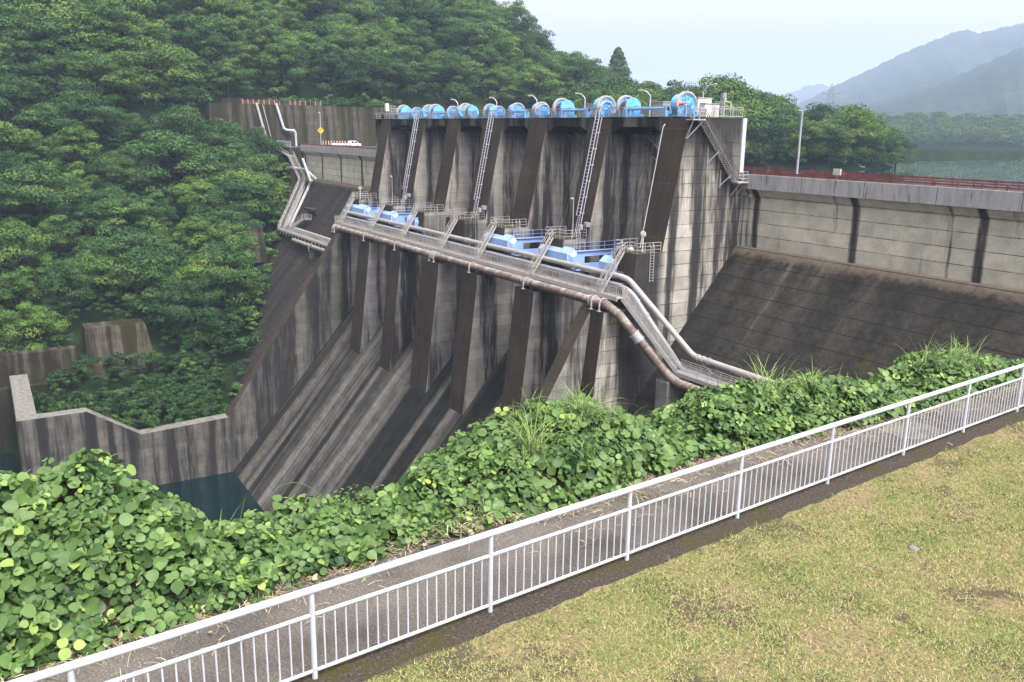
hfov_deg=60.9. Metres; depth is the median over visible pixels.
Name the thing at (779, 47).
sky
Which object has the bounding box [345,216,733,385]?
water pipe
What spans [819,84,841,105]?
pylon
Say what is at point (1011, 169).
lake water
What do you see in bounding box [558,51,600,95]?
broadleaf tree
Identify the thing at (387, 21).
broadleaf tree
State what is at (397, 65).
broadleaf tree
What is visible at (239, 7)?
broadleaf tree
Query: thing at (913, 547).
stone
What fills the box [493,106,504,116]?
gate hoist
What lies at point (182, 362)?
shrub
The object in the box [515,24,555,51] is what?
broadleaf tree
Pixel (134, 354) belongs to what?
shrub
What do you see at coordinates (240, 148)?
broadleaf tree
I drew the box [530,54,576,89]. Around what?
broadleaf tree
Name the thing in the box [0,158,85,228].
broadleaf tree
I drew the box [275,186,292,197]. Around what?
shrub
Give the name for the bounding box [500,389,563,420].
pampas grass
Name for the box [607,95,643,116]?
gate hoist
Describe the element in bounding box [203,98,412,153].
retaining wall
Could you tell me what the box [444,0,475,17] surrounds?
broadleaf tree
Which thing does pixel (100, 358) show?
shrub
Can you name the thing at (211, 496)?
river pool
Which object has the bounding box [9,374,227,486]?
retaining wall
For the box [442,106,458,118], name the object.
gate hoist
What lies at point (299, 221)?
stair
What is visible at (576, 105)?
broadleaf tree
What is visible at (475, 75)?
broadleaf tree
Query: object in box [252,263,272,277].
shrub
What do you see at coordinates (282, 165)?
shrub
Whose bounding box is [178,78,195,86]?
shrub
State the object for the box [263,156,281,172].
shrub
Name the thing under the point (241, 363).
shrub
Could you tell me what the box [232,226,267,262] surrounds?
bank wall
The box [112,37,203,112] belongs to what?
broadleaf tree
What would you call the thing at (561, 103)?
gate hoist
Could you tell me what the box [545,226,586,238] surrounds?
platform railing
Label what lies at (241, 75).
broadleaf tree
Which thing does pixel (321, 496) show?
vine runners
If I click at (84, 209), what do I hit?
broadleaf tree
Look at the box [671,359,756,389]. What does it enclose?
walkway
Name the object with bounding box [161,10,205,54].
broadleaf tree
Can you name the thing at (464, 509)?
pampas grass
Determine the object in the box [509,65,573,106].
broadleaf tree
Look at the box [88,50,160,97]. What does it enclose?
broadleaf tree
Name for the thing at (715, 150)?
stair
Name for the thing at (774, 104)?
broadleaf tree
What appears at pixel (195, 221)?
broadleaf tree
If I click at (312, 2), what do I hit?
broadleaf tree
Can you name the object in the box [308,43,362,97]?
broadleaf tree
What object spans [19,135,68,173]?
broadleaf tree
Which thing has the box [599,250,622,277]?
trunnion girder
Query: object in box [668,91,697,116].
gate hoist
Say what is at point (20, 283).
broadleaf tree
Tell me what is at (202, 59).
shrub
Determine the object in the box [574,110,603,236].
pier ladder
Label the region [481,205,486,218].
floodlight
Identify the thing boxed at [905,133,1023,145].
lakeside woods
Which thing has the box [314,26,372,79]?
broadleaf tree
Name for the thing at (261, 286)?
shrub
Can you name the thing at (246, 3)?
broadleaf tree
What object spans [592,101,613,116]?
gate hoist
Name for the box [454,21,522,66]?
broadleaf tree
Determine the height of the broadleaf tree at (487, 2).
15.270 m
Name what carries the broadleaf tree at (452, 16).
on the hillside at (967, 149)
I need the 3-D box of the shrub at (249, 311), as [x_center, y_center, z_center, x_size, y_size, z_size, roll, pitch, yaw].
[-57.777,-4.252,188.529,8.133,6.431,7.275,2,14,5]
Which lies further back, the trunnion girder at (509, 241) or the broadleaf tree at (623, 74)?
the broadleaf tree at (623, 74)
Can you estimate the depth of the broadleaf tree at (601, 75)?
295.78 m
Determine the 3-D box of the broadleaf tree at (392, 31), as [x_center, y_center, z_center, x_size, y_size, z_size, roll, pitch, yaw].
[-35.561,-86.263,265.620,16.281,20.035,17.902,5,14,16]
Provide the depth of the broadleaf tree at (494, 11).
303.05 m
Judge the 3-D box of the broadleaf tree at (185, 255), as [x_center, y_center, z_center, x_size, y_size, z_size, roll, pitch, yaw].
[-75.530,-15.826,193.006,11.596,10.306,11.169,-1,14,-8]
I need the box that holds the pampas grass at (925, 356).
[896,332,963,371]
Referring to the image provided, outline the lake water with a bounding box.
[739,157,1023,191]
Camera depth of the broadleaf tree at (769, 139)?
243.83 m
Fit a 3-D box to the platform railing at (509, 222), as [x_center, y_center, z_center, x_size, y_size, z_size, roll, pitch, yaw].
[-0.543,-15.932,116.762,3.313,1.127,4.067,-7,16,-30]
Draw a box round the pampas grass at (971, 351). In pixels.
[938,332,999,370]
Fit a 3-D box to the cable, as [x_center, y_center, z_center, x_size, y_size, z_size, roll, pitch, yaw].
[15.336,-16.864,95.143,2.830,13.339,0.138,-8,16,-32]
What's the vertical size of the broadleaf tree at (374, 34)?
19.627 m
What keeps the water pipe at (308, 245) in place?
attached to the dam
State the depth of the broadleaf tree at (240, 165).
215.03 m
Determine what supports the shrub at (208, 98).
on the hillside at (154, 333)
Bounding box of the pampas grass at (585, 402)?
[540,375,643,430]
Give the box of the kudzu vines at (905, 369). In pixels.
[868,348,1023,406]
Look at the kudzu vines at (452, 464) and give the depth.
14.67 m
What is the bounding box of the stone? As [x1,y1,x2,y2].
[908,545,919,550]
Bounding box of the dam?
[226,115,1023,511]
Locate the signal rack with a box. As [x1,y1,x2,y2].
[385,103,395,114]
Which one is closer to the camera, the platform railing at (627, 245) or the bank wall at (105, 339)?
the platform railing at (627, 245)
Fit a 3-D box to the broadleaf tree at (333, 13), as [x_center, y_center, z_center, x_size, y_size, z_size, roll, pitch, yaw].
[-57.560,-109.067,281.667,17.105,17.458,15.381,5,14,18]
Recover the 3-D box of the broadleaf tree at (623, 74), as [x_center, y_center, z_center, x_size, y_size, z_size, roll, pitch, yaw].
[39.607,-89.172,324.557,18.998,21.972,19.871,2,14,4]
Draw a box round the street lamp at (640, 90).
[638,89,650,116]
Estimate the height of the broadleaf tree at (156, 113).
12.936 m
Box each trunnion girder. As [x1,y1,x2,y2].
[347,202,379,219]
[375,206,432,227]
[406,214,419,229]
[484,229,560,257]
[539,240,638,273]
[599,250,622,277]
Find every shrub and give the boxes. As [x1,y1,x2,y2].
[59,390,80,403]
[73,354,97,365]
[94,356,104,361]
[113,381,147,400]
[127,352,139,358]
[153,382,183,400]
[154,83,189,102]
[162,102,198,114]
[162,372,201,395]
[163,83,215,104]
[169,95,199,107]
[173,86,213,103]
[173,357,196,375]
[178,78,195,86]
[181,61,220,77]
[181,99,198,112]
[186,411,198,420]
[187,374,225,387]
[192,55,208,72]
[225,305,259,329]
[228,270,270,288]
[228,382,242,395]
[230,359,250,375]
[231,330,260,352]
[242,283,270,298]
[244,312,262,329]
[252,191,289,206]
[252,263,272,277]
[252,298,265,311]
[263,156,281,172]
[264,230,282,244]
[265,206,285,225]
[266,247,278,258]
[272,162,290,181]
[275,97,290,104]
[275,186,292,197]
[276,153,285,161]
[324,94,336,105]
[329,97,351,106]
[342,97,363,106]
[358,93,369,106]
[365,99,385,106]
[380,97,392,107]
[389,99,402,107]
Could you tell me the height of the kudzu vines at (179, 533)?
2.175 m
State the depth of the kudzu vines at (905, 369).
21.00 m
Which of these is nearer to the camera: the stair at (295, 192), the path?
the path
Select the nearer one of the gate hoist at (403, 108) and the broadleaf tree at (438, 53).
the gate hoist at (403, 108)
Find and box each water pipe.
[291,238,324,252]
[331,224,702,391]
[343,210,773,382]
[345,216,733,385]
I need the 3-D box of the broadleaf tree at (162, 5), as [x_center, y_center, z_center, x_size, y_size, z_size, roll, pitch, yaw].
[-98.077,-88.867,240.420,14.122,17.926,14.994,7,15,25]
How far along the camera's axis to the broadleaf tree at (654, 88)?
336.70 m
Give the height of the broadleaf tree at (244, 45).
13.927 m
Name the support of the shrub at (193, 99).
on the hillside at (154, 333)
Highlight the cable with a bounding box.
[640,124,664,247]
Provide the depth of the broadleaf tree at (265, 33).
247.06 m
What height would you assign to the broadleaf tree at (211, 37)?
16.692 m
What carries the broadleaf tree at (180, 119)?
on the hillside at (154, 333)
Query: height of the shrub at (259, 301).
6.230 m
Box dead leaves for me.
[13,385,1022,677]
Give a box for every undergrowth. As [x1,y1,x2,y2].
[0,0,573,102]
[0,71,246,427]
[745,140,902,166]
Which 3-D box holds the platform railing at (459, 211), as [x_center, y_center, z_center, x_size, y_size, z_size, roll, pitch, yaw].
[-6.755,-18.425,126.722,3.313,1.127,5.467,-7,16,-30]
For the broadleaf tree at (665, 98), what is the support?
on the hillside at (967, 149)
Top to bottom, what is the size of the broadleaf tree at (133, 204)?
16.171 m
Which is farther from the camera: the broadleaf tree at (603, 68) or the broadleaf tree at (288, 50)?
the broadleaf tree at (603, 68)
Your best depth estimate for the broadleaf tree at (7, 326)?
164.36 m
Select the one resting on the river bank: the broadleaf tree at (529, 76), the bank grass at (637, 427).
the bank grass at (637, 427)
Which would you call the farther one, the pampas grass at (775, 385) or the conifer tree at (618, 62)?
the conifer tree at (618, 62)
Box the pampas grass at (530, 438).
[482,401,592,470]
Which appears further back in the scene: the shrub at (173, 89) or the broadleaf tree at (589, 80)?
the broadleaf tree at (589, 80)
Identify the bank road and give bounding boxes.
[282,146,375,147]
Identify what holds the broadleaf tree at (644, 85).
on the hillside at (967, 149)
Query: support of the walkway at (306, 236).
attached to the dam
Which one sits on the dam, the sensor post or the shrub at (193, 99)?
the sensor post
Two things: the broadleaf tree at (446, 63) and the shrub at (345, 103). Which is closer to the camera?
the shrub at (345, 103)
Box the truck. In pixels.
[330,141,360,146]
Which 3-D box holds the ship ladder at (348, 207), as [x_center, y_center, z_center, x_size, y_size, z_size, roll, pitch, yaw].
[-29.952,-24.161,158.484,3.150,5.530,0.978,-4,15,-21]
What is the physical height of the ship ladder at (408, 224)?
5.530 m
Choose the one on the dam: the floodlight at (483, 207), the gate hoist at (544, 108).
the gate hoist at (544, 108)
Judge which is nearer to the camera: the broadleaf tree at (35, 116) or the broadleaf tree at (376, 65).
the broadleaf tree at (35, 116)
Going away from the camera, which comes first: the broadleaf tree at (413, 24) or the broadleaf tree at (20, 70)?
the broadleaf tree at (20, 70)
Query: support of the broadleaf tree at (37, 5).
on the hillside at (154, 333)
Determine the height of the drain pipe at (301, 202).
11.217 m
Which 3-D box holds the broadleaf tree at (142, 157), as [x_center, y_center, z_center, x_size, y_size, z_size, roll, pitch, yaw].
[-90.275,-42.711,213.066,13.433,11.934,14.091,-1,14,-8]
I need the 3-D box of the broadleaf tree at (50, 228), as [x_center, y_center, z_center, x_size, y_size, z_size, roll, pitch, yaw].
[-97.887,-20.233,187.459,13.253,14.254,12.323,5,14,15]
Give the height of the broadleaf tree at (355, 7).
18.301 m
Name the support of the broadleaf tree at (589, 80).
on the hillside at (967, 149)
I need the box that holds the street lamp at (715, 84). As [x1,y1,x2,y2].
[703,83,717,96]
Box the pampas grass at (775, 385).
[727,353,810,402]
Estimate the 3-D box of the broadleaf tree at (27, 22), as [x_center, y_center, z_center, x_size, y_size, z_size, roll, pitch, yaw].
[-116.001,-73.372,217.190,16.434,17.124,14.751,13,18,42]
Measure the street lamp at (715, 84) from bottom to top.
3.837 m
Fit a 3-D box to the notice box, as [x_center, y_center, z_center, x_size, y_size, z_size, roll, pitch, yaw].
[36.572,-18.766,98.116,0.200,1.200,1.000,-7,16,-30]
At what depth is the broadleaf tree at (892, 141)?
243.56 m
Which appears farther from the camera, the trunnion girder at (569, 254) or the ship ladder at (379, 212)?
the ship ladder at (379, 212)
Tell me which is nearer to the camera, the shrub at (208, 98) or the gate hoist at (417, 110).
the gate hoist at (417, 110)
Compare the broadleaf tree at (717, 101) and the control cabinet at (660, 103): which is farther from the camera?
the broadleaf tree at (717, 101)
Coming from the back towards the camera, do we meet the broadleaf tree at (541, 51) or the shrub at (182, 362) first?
the broadleaf tree at (541, 51)
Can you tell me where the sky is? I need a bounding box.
[493,0,1023,95]
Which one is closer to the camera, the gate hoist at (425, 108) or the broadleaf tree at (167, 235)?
the gate hoist at (425, 108)
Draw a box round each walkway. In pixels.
[277,224,328,247]
[334,216,627,301]
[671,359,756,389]
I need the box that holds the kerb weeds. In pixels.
[270,411,1015,681]
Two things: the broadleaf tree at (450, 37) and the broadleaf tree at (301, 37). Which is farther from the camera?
the broadleaf tree at (450, 37)
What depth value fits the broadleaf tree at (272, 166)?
221.28 m
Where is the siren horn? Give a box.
[678,101,688,114]
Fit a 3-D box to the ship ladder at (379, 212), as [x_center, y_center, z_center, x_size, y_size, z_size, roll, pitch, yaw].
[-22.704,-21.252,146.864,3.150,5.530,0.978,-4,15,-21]
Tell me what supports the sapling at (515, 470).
on the river bank
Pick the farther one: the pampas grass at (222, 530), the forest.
the forest
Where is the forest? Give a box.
[492,1,552,52]
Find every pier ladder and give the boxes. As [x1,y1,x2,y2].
[402,114,419,202]
[472,112,495,216]
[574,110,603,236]
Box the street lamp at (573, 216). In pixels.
[570,198,573,237]
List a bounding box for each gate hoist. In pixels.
[393,105,410,118]
[408,107,422,118]
[419,104,430,118]
[424,104,444,118]
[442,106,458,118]
[455,103,468,118]
[458,104,478,117]
[477,104,495,116]
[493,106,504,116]
[505,103,524,117]
[529,102,548,117]
[531,104,549,117]
[545,98,576,117]
[590,95,615,115]
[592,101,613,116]
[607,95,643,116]
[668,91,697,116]
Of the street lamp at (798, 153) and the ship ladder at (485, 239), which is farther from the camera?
the ship ladder at (485, 239)
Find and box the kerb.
[291,406,1023,681]
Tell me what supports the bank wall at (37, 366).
on the hillside at (154, 333)
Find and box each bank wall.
[0,345,81,450]
[82,318,163,379]
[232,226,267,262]
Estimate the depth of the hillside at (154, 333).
194.22 m
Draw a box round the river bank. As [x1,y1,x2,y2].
[0,365,985,670]
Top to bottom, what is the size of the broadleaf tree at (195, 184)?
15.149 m
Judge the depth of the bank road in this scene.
236.04 m
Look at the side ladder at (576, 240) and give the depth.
103.82 m
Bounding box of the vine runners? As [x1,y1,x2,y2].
[31,371,816,525]
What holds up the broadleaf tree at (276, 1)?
on the hillside at (967, 149)
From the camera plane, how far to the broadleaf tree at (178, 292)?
177.65 m
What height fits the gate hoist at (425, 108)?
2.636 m
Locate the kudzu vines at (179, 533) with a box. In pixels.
[0,447,268,681]
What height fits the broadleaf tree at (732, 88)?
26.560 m
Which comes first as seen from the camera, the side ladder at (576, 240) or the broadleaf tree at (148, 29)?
the side ladder at (576, 240)
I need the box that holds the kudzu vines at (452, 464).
[375,393,698,543]
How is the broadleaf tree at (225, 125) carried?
on the hillside at (154, 333)
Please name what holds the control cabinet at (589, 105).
on the dam
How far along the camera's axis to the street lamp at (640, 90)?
107.65 m
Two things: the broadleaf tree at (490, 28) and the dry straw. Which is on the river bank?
the dry straw
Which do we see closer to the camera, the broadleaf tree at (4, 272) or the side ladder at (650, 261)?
the side ladder at (650, 261)
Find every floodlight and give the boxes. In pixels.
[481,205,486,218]
[583,222,590,236]
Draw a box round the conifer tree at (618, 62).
[608,47,631,79]
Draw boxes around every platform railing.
[353,192,376,199]
[381,197,409,205]
[413,203,442,211]
[447,209,484,219]
[491,216,526,226]
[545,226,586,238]
[615,238,660,251]
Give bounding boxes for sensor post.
[640,231,645,251]
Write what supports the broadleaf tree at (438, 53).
on the hillside at (967, 149)
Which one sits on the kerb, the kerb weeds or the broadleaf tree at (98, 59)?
the kerb weeds
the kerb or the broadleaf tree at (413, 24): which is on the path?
the kerb
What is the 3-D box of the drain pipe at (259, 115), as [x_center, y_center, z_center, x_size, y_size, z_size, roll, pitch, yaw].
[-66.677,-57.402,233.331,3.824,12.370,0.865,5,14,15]
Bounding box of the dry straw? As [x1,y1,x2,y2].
[0,380,1023,681]
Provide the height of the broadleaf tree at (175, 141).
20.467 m
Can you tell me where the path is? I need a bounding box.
[4,382,1023,681]
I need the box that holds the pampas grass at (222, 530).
[206,508,238,553]
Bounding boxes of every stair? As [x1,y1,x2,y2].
[274,143,305,228]
[286,214,311,228]
[621,287,676,371]
[685,108,748,195]
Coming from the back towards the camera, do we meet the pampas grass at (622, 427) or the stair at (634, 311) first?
the stair at (634, 311)
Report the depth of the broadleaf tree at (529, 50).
297.09 m
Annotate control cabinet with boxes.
[585,103,593,114]
[651,101,671,116]
[695,97,712,113]
[700,103,720,116]
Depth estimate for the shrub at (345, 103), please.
245.72 m
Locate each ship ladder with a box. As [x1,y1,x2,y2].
[339,193,355,221]
[368,198,386,230]
[400,204,417,238]
[437,211,458,247]
[475,218,497,259]
[528,228,554,274]
[596,241,626,292]
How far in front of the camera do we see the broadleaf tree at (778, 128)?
232.41 m
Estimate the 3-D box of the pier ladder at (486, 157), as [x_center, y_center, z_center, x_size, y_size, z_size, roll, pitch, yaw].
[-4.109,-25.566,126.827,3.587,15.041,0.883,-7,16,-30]
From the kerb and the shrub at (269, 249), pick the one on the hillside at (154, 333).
the shrub at (269, 249)
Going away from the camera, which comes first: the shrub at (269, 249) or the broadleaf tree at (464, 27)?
the shrub at (269, 249)
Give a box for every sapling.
[331,484,374,523]
[497,445,532,483]
[691,389,716,414]
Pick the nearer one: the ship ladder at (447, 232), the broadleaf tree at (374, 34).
the ship ladder at (447, 232)
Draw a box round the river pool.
[0,453,263,525]
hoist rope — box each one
[557,129,586,233]
[621,128,656,245]
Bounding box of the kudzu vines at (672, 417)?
[645,372,931,457]
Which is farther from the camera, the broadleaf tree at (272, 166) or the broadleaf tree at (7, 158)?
the broadleaf tree at (272, 166)
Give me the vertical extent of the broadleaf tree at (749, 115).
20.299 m
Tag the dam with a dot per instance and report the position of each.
(370, 363)
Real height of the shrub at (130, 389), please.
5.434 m
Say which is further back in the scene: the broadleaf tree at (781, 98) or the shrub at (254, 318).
the broadleaf tree at (781, 98)
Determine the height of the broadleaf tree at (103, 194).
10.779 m
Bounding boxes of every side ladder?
[434,206,437,236]
[473,213,478,246]
[574,230,579,249]
[647,244,654,281]
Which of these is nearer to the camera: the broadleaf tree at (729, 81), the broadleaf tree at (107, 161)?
the broadleaf tree at (107, 161)
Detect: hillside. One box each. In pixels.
[0,0,311,473]
[270,0,1023,169]
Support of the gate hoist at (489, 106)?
on the dam
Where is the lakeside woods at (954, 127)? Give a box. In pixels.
[798,109,1023,145]
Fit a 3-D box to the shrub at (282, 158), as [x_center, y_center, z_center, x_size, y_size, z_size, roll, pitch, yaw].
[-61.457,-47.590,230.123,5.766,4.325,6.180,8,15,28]
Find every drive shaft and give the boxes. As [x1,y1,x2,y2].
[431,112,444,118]
[509,110,528,117]
[558,108,591,117]
[622,106,670,116]
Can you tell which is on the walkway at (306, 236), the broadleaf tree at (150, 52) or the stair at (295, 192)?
the stair at (295, 192)
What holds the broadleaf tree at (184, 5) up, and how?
on the hillside at (154, 333)
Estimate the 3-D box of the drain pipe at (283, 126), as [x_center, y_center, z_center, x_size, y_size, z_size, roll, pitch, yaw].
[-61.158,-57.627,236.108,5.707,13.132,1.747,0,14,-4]
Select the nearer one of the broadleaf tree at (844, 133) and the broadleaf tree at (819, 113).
the broadleaf tree at (844, 133)
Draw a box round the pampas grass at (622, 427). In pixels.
[600,399,655,437]
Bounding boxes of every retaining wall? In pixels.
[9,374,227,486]
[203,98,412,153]
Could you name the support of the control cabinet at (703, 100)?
on the dam
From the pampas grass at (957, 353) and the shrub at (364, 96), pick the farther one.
the shrub at (364, 96)
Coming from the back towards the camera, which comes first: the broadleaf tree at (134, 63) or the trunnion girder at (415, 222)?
the broadleaf tree at (134, 63)
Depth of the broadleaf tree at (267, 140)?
225.00 m
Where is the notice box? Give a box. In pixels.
[833,169,841,179]
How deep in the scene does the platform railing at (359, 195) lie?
157.27 m
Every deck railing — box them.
[376,105,691,118]
[703,106,742,117]
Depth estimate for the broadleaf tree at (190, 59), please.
224.84 m
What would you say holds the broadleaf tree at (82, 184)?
on the hillside at (154, 333)
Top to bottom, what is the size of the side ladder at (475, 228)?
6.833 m
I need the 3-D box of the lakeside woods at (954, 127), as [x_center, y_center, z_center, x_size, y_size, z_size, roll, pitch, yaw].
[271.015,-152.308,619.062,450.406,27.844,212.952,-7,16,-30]
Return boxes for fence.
[6,363,1023,681]
[242,99,321,105]
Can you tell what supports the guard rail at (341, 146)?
on the crest road
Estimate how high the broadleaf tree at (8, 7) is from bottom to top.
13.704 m
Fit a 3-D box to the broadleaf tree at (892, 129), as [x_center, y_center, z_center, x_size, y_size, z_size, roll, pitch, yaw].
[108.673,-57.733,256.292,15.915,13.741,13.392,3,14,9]
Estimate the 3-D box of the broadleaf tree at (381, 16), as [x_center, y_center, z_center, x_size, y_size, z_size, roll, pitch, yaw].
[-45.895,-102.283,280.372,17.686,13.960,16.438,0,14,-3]
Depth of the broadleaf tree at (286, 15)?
257.26 m
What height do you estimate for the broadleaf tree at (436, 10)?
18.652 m
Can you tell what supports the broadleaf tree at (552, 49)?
on the hillside at (967, 149)
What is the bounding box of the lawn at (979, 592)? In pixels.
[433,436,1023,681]
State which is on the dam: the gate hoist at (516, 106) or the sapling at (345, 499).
the gate hoist at (516, 106)
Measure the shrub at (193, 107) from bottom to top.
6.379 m
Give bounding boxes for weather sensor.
[714,93,731,117]
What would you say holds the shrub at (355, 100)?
on the retaining wall at (343, 123)
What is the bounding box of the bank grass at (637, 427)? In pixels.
[10,348,1014,548]
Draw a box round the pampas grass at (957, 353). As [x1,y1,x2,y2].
[923,336,988,368]
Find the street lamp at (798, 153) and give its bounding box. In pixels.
[796,110,802,176]
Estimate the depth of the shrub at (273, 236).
210.53 m
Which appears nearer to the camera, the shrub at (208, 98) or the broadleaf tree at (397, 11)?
the shrub at (208, 98)
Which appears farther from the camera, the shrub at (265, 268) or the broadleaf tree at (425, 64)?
the broadleaf tree at (425, 64)
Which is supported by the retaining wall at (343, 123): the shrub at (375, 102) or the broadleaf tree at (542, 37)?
the shrub at (375, 102)
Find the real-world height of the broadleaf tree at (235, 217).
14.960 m
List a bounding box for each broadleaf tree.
[0,0,40,49]
[0,1,19,62]
[0,23,39,71]
[0,37,16,75]
[0,58,46,101]
[0,74,43,139]
[0,121,42,169]
[0,150,40,207]
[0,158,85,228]
[0,217,54,284]
[0,225,21,254]
[0,249,8,289]
[0,271,41,318]
[0,303,72,349]
[0,306,22,352]
[8,0,102,33]
[11,0,46,13]
[13,11,77,63]
[16,101,93,145]
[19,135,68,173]
[25,214,86,265]
[28,6,125,58]
[30,48,92,96]
[32,259,101,314]
[39,82,129,148]
[44,122,103,174]
[46,169,99,209]
[46,195,109,245]
[55,49,141,105]
[64,0,149,51]
[69,251,138,302]
[70,237,129,276]
[72,187,133,222]
[80,223,190,293]
[87,193,161,248]
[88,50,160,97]
[88,149,138,197]
[100,0,163,48]
[105,112,155,155]
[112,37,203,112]
[114,0,161,28]
[117,18,178,66]
[117,128,230,202]
[117,142,166,181]
[117,247,186,316]
[126,191,180,232]
[130,0,179,32]
[133,226,183,251]
[138,105,213,178]
[142,278,223,347]
[145,47,214,87]
[146,252,191,281]
[149,109,203,140]
[161,0,231,32]
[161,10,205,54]
[161,256,226,315]
[166,173,230,227]
[172,213,220,257]
[177,129,232,169]
[180,13,247,57]
[181,238,261,309]
[182,146,249,194]
[184,26,240,74]
[190,0,253,19]
[195,117,248,161]
[196,219,259,270]
[197,58,254,98]
[200,175,264,234]
[201,202,265,248]
[203,156,270,207]
[206,168,279,218]
[215,132,261,170]
[215,142,264,173]
[218,39,264,81]
[222,0,259,41]
[229,172,293,220]
[231,125,286,172]
[239,153,283,177]
[242,2,284,44]
[243,0,283,26]
[246,16,293,65]
[255,35,309,97]
[263,0,307,31]
[268,0,340,20]
[272,0,305,26]
[277,28,331,74]
[288,20,337,57]
[301,0,346,21]
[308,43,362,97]
[312,0,347,17]
[312,13,359,37]
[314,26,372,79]
[321,20,370,60]
[335,0,380,30]
[345,1,394,32]
[346,48,396,100]
[349,23,407,78]
[367,0,410,28]
[369,24,423,82]
[372,57,421,99]
[376,17,410,45]
[386,0,415,22]
[396,15,434,65]
[401,0,451,47]
[402,0,446,26]
[409,59,438,93]
[418,49,474,84]
[421,51,476,104]
[422,26,468,59]
[426,6,455,29]
[438,17,496,56]
[442,0,499,22]
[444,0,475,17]
[453,15,482,48]
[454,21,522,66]
[457,58,492,92]
[468,3,506,24]
[470,43,505,80]
[479,63,521,105]
[480,0,508,17]
[480,29,523,62]
[490,13,516,34]
[495,20,512,31]
[498,0,538,46]
[505,57,541,89]
[509,31,538,58]
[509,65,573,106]
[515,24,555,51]
[516,44,545,65]
[527,46,548,61]
[530,50,581,88]
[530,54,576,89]
[535,46,569,86]
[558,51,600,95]
[564,80,626,112]
[570,72,613,106]
[572,58,619,93]
[572,97,594,115]
[578,82,622,115]
[586,71,616,84]
[597,76,636,95]
[609,71,638,86]
[621,80,643,99]
[627,81,663,99]
[633,92,660,137]
[635,89,662,100]
[640,91,679,116]
[641,81,662,90]
[654,86,682,99]
[657,79,698,93]
[682,72,777,141]
[692,76,762,101]
[711,94,735,113]
[719,100,773,158]
[732,89,795,149]
[733,105,776,161]
[746,107,793,161]
[754,124,798,156]
[768,93,801,118]
[781,116,830,162]
[791,122,850,160]
[793,101,841,132]
[803,118,856,166]
[819,102,891,163]
[841,112,888,160]
[849,131,889,165]
[858,124,910,161]
[867,130,906,166]
[884,136,917,167]
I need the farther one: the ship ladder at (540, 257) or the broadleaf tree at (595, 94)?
the broadleaf tree at (595, 94)
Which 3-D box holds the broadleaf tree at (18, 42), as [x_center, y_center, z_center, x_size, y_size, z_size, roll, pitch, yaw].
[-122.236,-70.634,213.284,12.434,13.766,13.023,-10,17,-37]
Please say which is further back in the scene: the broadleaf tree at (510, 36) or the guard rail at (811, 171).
the broadleaf tree at (510, 36)
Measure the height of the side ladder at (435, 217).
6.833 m
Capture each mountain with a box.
[783,84,829,104]
[797,23,1023,113]
[862,47,1023,129]
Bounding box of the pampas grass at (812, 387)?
[785,355,852,394]
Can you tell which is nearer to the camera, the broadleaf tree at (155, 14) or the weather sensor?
the weather sensor
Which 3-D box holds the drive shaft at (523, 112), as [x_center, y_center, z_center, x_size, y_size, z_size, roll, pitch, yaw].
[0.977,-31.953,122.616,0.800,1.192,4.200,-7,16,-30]
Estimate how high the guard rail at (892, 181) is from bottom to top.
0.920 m
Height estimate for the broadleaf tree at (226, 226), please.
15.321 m
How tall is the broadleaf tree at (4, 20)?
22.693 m
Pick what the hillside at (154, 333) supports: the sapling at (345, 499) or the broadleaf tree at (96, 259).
the broadleaf tree at (96, 259)
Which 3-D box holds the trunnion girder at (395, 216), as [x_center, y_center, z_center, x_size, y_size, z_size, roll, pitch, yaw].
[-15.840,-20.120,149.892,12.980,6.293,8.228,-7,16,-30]
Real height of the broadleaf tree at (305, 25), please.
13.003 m
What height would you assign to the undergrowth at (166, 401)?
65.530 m
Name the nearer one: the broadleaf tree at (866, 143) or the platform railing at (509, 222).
the platform railing at (509, 222)
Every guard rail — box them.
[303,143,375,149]
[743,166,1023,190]
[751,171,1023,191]
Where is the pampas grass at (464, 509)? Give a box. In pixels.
[457,495,506,520]
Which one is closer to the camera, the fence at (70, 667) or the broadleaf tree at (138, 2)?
the fence at (70, 667)
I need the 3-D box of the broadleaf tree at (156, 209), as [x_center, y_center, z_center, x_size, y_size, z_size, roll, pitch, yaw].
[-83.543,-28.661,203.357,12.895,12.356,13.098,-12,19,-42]
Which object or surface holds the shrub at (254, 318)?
on the hillside at (154, 333)
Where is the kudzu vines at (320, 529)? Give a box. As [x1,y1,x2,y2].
[209,484,435,594]
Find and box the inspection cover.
[884,422,937,438]
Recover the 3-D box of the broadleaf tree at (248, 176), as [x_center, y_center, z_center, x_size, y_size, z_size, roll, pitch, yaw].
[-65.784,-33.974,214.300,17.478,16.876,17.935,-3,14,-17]
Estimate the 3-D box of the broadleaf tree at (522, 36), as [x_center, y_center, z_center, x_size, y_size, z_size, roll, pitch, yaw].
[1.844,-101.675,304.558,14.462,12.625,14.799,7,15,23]
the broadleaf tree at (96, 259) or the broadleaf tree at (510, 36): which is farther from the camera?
the broadleaf tree at (510, 36)
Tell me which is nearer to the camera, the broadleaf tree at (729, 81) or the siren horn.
the siren horn
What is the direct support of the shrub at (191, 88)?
on the hillside at (154, 333)
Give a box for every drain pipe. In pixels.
[255,103,265,133]
[275,103,297,145]
[283,166,317,180]
[287,185,305,225]
[289,179,330,240]
[302,158,311,182]
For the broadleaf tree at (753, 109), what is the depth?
231.87 m
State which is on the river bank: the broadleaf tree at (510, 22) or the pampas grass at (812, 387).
the pampas grass at (812, 387)

